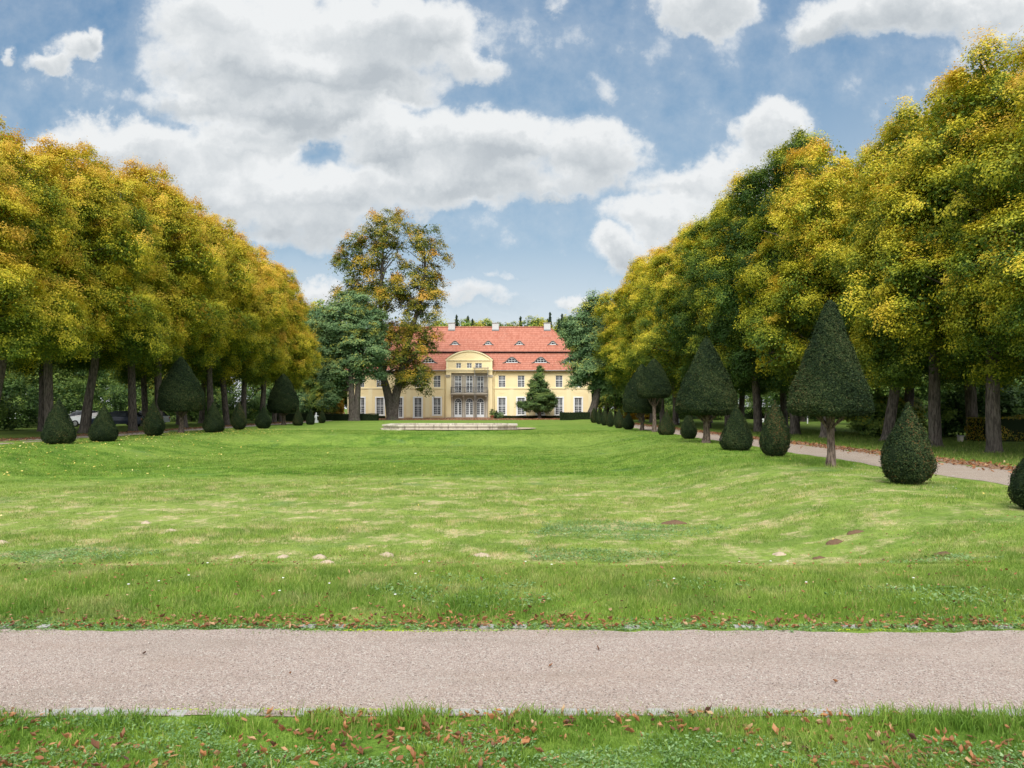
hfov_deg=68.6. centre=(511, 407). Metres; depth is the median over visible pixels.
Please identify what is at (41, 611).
fallen leaves
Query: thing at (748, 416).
hedge
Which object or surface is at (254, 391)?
broadleaf tree
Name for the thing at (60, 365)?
lime tree
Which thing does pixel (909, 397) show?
lime tree
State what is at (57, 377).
broadleaf tree
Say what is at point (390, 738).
fallen leaves
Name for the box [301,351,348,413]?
broadleaf tree
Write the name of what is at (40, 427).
lime tree
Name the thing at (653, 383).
mushroom yew
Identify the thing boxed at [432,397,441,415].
window
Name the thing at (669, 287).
lime tree
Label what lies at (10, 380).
broadleaf tree
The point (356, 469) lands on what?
yellow leaves
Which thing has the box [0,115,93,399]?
lime tree
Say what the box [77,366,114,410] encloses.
broadleaf tree
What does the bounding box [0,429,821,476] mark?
grass
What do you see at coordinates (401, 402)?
garden door
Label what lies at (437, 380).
window
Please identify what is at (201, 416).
lime tree
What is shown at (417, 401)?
window
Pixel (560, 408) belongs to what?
window
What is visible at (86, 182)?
lime tree
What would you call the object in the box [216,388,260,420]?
shrub
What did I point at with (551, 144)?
sky
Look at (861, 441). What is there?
grass
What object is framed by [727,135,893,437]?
lime tree
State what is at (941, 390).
broadleaf tree
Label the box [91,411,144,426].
parked car
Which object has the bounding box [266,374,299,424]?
mushroom yew
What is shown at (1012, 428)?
hedge
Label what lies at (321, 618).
fallen leaves
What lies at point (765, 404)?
broadleaf tree
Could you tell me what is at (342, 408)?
shrub
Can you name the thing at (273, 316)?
lime tree
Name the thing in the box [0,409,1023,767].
ground
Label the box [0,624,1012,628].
kerb
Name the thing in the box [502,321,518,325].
broadleaf tree
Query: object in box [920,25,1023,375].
lime tree
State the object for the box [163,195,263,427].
lime tree
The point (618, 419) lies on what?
clipped yew
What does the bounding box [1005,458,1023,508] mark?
clipped yew
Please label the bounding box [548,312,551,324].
spruce tree
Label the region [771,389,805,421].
broadleaf tree
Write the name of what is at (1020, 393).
shrub
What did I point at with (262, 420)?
clipped yew
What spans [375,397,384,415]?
window
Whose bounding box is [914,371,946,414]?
broadleaf tree
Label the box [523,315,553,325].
broadleaf tree
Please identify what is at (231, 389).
broadleaf tree
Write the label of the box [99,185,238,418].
lime tree
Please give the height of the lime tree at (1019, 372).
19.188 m
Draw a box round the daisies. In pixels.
[158,462,953,594]
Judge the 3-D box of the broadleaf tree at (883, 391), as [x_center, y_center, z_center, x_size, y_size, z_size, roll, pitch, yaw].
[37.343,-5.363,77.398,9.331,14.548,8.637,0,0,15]
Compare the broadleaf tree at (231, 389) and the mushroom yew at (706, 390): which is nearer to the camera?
the mushroom yew at (706, 390)
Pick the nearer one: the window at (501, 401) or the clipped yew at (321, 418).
the clipped yew at (321, 418)
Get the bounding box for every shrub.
[0,373,38,428]
[0,392,27,430]
[15,373,107,424]
[93,379,154,411]
[163,389,221,421]
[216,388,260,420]
[247,388,271,419]
[297,390,319,418]
[331,398,344,413]
[493,412,503,417]
[622,411,657,419]
[646,397,695,419]
[701,388,752,419]
[762,392,817,420]
[842,391,924,436]
[844,393,927,432]
[922,382,1023,436]
[949,374,1022,410]
[1000,376,1023,416]
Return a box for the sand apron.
[381,427,533,429]
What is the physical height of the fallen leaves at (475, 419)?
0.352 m
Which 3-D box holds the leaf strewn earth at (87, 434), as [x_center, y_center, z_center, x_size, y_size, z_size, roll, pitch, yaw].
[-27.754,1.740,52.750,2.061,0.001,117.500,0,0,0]
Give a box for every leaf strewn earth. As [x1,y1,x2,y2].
[3,422,287,440]
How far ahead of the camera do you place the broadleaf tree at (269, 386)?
125.05 m
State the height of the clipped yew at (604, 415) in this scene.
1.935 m
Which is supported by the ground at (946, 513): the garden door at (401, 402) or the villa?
the villa
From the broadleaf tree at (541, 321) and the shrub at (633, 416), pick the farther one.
the broadleaf tree at (541, 321)
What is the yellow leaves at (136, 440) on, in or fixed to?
on the ground at (946, 513)
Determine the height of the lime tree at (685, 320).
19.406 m
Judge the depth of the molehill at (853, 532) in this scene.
12.25 m
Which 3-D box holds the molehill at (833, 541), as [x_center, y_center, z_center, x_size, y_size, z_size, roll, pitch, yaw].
[5.161,2.126,11.940,0.341,0.094,0.272,0,0,0]
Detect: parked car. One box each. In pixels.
[69,411,115,426]
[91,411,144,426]
[126,411,169,424]
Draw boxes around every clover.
[0,518,1023,609]
[0,603,1023,632]
[0,713,1023,767]
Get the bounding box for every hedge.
[277,413,306,420]
[317,413,378,420]
[502,415,559,418]
[559,412,589,419]
[646,407,927,418]
[963,414,1023,441]
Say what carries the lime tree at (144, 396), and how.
on the ground at (946, 513)
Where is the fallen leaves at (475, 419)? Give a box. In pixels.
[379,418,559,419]
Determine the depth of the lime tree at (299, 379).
96.28 m
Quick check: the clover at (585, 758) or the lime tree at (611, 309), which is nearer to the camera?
the clover at (585, 758)
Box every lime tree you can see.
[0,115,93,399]
[0,151,58,365]
[1,132,166,422]
[6,349,110,430]
[52,358,105,427]
[58,141,176,432]
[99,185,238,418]
[102,360,169,425]
[109,156,235,430]
[124,359,238,424]
[162,227,290,424]
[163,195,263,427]
[168,212,272,410]
[198,369,219,422]
[200,374,241,390]
[229,243,296,421]
[232,244,318,411]
[261,258,325,421]
[268,309,308,421]
[325,206,455,419]
[588,265,644,421]
[598,254,652,422]
[608,246,671,423]
[616,240,680,424]
[627,235,735,418]
[632,220,711,427]
[649,192,767,424]
[675,168,807,431]
[699,124,839,434]
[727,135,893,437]
[735,373,771,415]
[761,368,789,427]
[792,107,1000,440]
[815,66,1022,446]
[831,171,961,407]
[859,23,1023,452]
[882,104,1023,439]
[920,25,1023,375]
[940,62,1023,388]
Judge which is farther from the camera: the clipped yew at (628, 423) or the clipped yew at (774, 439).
the clipped yew at (628, 423)
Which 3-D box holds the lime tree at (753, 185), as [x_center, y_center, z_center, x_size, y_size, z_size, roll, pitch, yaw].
[18.707,-8.290,49.926,12.620,20.606,12.996,0,0,29]
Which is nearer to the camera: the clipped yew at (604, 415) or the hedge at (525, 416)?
the clipped yew at (604, 415)
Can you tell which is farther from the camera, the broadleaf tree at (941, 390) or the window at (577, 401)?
the window at (577, 401)
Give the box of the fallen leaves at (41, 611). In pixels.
[0,515,1022,614]
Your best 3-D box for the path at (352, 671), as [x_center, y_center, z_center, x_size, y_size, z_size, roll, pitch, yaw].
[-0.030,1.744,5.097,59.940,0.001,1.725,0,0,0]
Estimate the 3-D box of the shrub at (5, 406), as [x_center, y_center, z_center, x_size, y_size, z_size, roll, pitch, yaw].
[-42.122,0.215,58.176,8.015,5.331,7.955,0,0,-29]
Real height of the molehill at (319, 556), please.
0.105 m
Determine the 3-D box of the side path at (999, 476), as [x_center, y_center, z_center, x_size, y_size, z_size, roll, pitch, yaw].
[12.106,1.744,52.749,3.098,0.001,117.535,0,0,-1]
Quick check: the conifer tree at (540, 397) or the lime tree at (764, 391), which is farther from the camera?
the conifer tree at (540, 397)
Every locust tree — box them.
[305,288,397,420]
[552,289,619,415]
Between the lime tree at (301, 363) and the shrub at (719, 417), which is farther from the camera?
the shrub at (719, 417)
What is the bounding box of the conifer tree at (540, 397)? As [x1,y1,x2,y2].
[515,364,557,418]
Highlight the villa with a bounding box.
[347,323,591,418]
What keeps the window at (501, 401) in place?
in the villa
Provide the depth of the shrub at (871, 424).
45.12 m
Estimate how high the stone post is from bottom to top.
0.320 m
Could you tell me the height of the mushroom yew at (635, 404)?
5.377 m
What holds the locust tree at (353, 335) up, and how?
on the ground at (946, 513)
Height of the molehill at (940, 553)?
0.085 m
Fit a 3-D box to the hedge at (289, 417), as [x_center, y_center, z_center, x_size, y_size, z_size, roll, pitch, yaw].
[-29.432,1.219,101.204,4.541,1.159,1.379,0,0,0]
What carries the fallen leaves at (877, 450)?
on the ground at (946, 513)
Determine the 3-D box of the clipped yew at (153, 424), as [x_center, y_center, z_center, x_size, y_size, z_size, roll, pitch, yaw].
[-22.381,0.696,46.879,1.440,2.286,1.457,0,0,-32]
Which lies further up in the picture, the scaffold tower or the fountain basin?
the scaffold tower
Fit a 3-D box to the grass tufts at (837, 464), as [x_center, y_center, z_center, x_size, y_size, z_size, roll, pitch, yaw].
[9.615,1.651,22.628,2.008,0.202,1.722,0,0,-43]
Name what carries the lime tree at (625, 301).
on the ground at (946, 513)
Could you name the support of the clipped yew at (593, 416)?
on the ground at (946, 513)
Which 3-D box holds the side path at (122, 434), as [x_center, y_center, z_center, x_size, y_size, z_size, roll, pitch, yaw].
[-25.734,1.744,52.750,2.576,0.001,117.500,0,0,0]
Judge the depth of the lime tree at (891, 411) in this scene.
39.57 m
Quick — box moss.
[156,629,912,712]
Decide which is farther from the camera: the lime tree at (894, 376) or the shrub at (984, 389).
the shrub at (984, 389)
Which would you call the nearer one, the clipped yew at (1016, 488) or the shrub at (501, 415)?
the clipped yew at (1016, 488)
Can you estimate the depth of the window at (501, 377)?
125.19 m
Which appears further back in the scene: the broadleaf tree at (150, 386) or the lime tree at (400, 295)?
the lime tree at (400, 295)
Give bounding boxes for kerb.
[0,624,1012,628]
[39,707,1023,716]
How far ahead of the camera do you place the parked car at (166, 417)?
77.16 m
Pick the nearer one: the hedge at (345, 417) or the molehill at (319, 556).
the molehill at (319, 556)
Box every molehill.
[312,554,326,558]
[473,552,489,556]
[662,520,686,524]
[772,552,785,555]
[826,539,842,544]
[847,530,863,534]
[934,551,950,554]
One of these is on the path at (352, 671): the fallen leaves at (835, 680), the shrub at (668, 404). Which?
the fallen leaves at (835, 680)
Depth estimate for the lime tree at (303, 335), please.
91.10 m
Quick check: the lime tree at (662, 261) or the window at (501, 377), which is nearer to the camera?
the lime tree at (662, 261)
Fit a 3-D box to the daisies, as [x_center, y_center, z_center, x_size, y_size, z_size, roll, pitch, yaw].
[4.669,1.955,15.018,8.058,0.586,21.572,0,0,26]
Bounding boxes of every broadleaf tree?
[2,363,37,409]
[6,362,88,407]
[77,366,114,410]
[97,368,166,399]
[213,380,239,402]
[234,379,270,399]
[266,311,314,394]
[295,365,316,401]
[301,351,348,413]
[308,311,346,404]
[309,298,341,400]
[428,316,449,325]
[454,318,477,325]
[472,318,503,325]
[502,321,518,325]
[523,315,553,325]
[528,317,566,337]
[554,314,572,330]
[586,374,624,417]
[589,320,620,414]
[745,381,778,418]
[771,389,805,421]
[869,367,924,402]
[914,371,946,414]
[940,367,1023,391]
[940,383,956,402]
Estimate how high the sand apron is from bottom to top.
0.001 m
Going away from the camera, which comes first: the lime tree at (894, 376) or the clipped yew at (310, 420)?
the lime tree at (894, 376)
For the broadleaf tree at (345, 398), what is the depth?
129.65 m
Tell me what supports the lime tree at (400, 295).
on the ground at (946, 513)
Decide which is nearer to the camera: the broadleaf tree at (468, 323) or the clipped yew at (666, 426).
the clipped yew at (666, 426)
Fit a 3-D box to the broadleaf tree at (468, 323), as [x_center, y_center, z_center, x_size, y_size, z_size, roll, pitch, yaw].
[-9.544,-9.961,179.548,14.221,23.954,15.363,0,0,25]
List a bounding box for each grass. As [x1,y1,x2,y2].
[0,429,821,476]
[0,561,1023,626]
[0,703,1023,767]
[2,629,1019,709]
[701,428,1023,465]
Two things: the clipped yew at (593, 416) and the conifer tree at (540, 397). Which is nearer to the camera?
the clipped yew at (593, 416)
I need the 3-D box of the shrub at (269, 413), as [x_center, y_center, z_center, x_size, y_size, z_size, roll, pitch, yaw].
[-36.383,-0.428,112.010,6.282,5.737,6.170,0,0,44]
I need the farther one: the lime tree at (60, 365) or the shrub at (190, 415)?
the shrub at (190, 415)
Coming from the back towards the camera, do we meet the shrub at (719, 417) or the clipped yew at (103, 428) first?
the shrub at (719, 417)
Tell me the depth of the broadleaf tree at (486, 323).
176.46 m
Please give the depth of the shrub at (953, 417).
44.95 m
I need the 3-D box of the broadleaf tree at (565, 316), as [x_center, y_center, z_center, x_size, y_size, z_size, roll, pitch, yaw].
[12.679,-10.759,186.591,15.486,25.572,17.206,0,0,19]
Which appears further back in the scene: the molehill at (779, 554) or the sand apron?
the sand apron
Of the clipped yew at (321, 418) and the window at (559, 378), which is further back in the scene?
the window at (559, 378)
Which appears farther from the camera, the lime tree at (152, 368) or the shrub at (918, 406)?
the lime tree at (152, 368)
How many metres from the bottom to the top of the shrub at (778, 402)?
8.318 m
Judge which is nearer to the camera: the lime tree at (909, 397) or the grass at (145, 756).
the grass at (145, 756)
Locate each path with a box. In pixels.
[0,421,318,443]
[0,628,1023,716]
[634,425,1011,484]
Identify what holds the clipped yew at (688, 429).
on the ground at (946, 513)
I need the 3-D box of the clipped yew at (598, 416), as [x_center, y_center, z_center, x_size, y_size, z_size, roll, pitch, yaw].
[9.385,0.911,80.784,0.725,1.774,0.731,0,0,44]
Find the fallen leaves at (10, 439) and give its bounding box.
[0,421,304,441]
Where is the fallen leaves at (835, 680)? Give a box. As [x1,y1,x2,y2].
[142,645,838,681]
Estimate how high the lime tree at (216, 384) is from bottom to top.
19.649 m
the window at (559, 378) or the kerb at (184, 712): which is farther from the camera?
the window at (559, 378)
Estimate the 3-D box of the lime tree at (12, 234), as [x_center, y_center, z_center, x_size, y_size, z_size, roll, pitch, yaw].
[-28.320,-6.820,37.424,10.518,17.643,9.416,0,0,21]
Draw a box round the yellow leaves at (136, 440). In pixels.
[0,428,338,480]
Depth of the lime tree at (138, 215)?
51.66 m
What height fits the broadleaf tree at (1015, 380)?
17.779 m
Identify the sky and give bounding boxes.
[0,0,1023,408]
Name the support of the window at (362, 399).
in the villa
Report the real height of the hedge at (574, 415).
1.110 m
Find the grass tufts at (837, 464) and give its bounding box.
[795,459,862,467]
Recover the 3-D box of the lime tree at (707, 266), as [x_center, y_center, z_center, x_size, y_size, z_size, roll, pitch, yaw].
[17.767,-7.585,54.320,12.007,19.169,13.473,0,0,-27]
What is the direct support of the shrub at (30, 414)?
on the ground at (946, 513)
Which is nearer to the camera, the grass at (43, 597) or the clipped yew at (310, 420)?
the grass at (43, 597)
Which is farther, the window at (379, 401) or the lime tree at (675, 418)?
the window at (379, 401)
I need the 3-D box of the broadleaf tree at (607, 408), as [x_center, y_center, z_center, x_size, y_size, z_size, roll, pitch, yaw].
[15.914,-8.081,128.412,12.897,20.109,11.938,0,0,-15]
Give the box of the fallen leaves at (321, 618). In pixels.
[0,598,1023,628]
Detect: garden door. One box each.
[398,397,403,417]
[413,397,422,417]
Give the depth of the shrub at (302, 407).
111.22 m
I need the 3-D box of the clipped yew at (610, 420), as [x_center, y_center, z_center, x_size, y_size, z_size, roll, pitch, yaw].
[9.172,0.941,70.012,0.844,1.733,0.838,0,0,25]
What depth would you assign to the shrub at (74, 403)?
75.70 m
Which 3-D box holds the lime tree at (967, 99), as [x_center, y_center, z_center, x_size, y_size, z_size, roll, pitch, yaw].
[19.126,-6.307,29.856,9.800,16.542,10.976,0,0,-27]
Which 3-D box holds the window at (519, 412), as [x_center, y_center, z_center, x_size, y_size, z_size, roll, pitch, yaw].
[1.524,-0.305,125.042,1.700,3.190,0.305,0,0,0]
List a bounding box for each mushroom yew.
[157,356,205,432]
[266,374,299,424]
[622,364,661,430]
[636,359,671,431]
[674,336,738,442]
[785,298,875,466]
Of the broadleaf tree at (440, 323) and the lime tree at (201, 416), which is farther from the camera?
the broadleaf tree at (440, 323)
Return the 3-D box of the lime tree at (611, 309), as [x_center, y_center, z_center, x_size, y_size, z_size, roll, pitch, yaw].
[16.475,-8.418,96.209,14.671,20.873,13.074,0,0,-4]
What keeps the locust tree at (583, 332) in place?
on the ground at (946, 513)
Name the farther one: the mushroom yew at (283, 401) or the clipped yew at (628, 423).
the mushroom yew at (283, 401)
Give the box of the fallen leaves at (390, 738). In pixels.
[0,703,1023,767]
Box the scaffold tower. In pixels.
[473,367,488,413]
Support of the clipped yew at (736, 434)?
on the ground at (946, 513)
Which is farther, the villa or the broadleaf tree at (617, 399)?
the villa
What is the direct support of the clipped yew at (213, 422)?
on the ground at (946, 513)
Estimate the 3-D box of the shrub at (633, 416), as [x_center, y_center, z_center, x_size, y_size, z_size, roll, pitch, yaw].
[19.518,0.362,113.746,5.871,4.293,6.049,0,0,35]
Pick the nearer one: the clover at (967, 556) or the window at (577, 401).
the clover at (967, 556)
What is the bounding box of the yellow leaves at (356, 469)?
[0,430,984,561]
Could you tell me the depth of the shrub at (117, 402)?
84.54 m
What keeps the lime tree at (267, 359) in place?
on the ground at (946, 513)
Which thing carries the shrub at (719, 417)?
on the ground at (946, 513)
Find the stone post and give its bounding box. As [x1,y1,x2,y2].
[957,435,964,441]
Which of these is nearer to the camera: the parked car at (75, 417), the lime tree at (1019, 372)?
the lime tree at (1019, 372)
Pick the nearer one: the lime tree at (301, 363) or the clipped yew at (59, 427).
the clipped yew at (59, 427)
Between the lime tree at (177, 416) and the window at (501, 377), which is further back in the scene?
the window at (501, 377)
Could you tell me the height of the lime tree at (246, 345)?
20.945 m
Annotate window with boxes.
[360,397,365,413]
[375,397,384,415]
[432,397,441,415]
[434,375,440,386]
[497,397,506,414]
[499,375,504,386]
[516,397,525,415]
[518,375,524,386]
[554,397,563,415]
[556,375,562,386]
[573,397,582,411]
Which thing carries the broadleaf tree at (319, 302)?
on the ground at (946, 513)
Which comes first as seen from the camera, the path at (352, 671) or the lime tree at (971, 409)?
the path at (352, 671)
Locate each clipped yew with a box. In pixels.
[40,398,77,443]
[87,405,118,441]
[142,401,165,435]
[202,401,225,432]
[230,402,246,429]
[254,405,270,428]
[292,408,303,425]
[306,408,314,424]
[318,410,325,422]
[590,408,596,422]
[596,410,600,423]
[600,407,607,425]
[606,409,613,426]
[614,409,623,427]
[622,413,634,429]
[657,410,674,434]
[679,415,697,438]
[719,405,753,450]
[758,400,791,456]
[878,401,939,484]
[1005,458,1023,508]
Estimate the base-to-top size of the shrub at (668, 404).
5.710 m
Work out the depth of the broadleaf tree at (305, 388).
113.85 m
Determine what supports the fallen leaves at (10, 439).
on the ground at (946, 513)
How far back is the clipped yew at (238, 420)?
59.33 m
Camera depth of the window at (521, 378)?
125.19 m
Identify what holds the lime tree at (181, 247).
on the ground at (946, 513)
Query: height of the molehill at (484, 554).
0.102 m
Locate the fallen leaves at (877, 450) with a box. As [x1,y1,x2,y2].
[634,422,1016,472]
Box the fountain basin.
[381,423,517,429]
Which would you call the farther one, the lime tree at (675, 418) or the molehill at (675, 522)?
the lime tree at (675, 418)
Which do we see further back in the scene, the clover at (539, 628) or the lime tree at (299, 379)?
the lime tree at (299, 379)
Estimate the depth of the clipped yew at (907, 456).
16.97 m

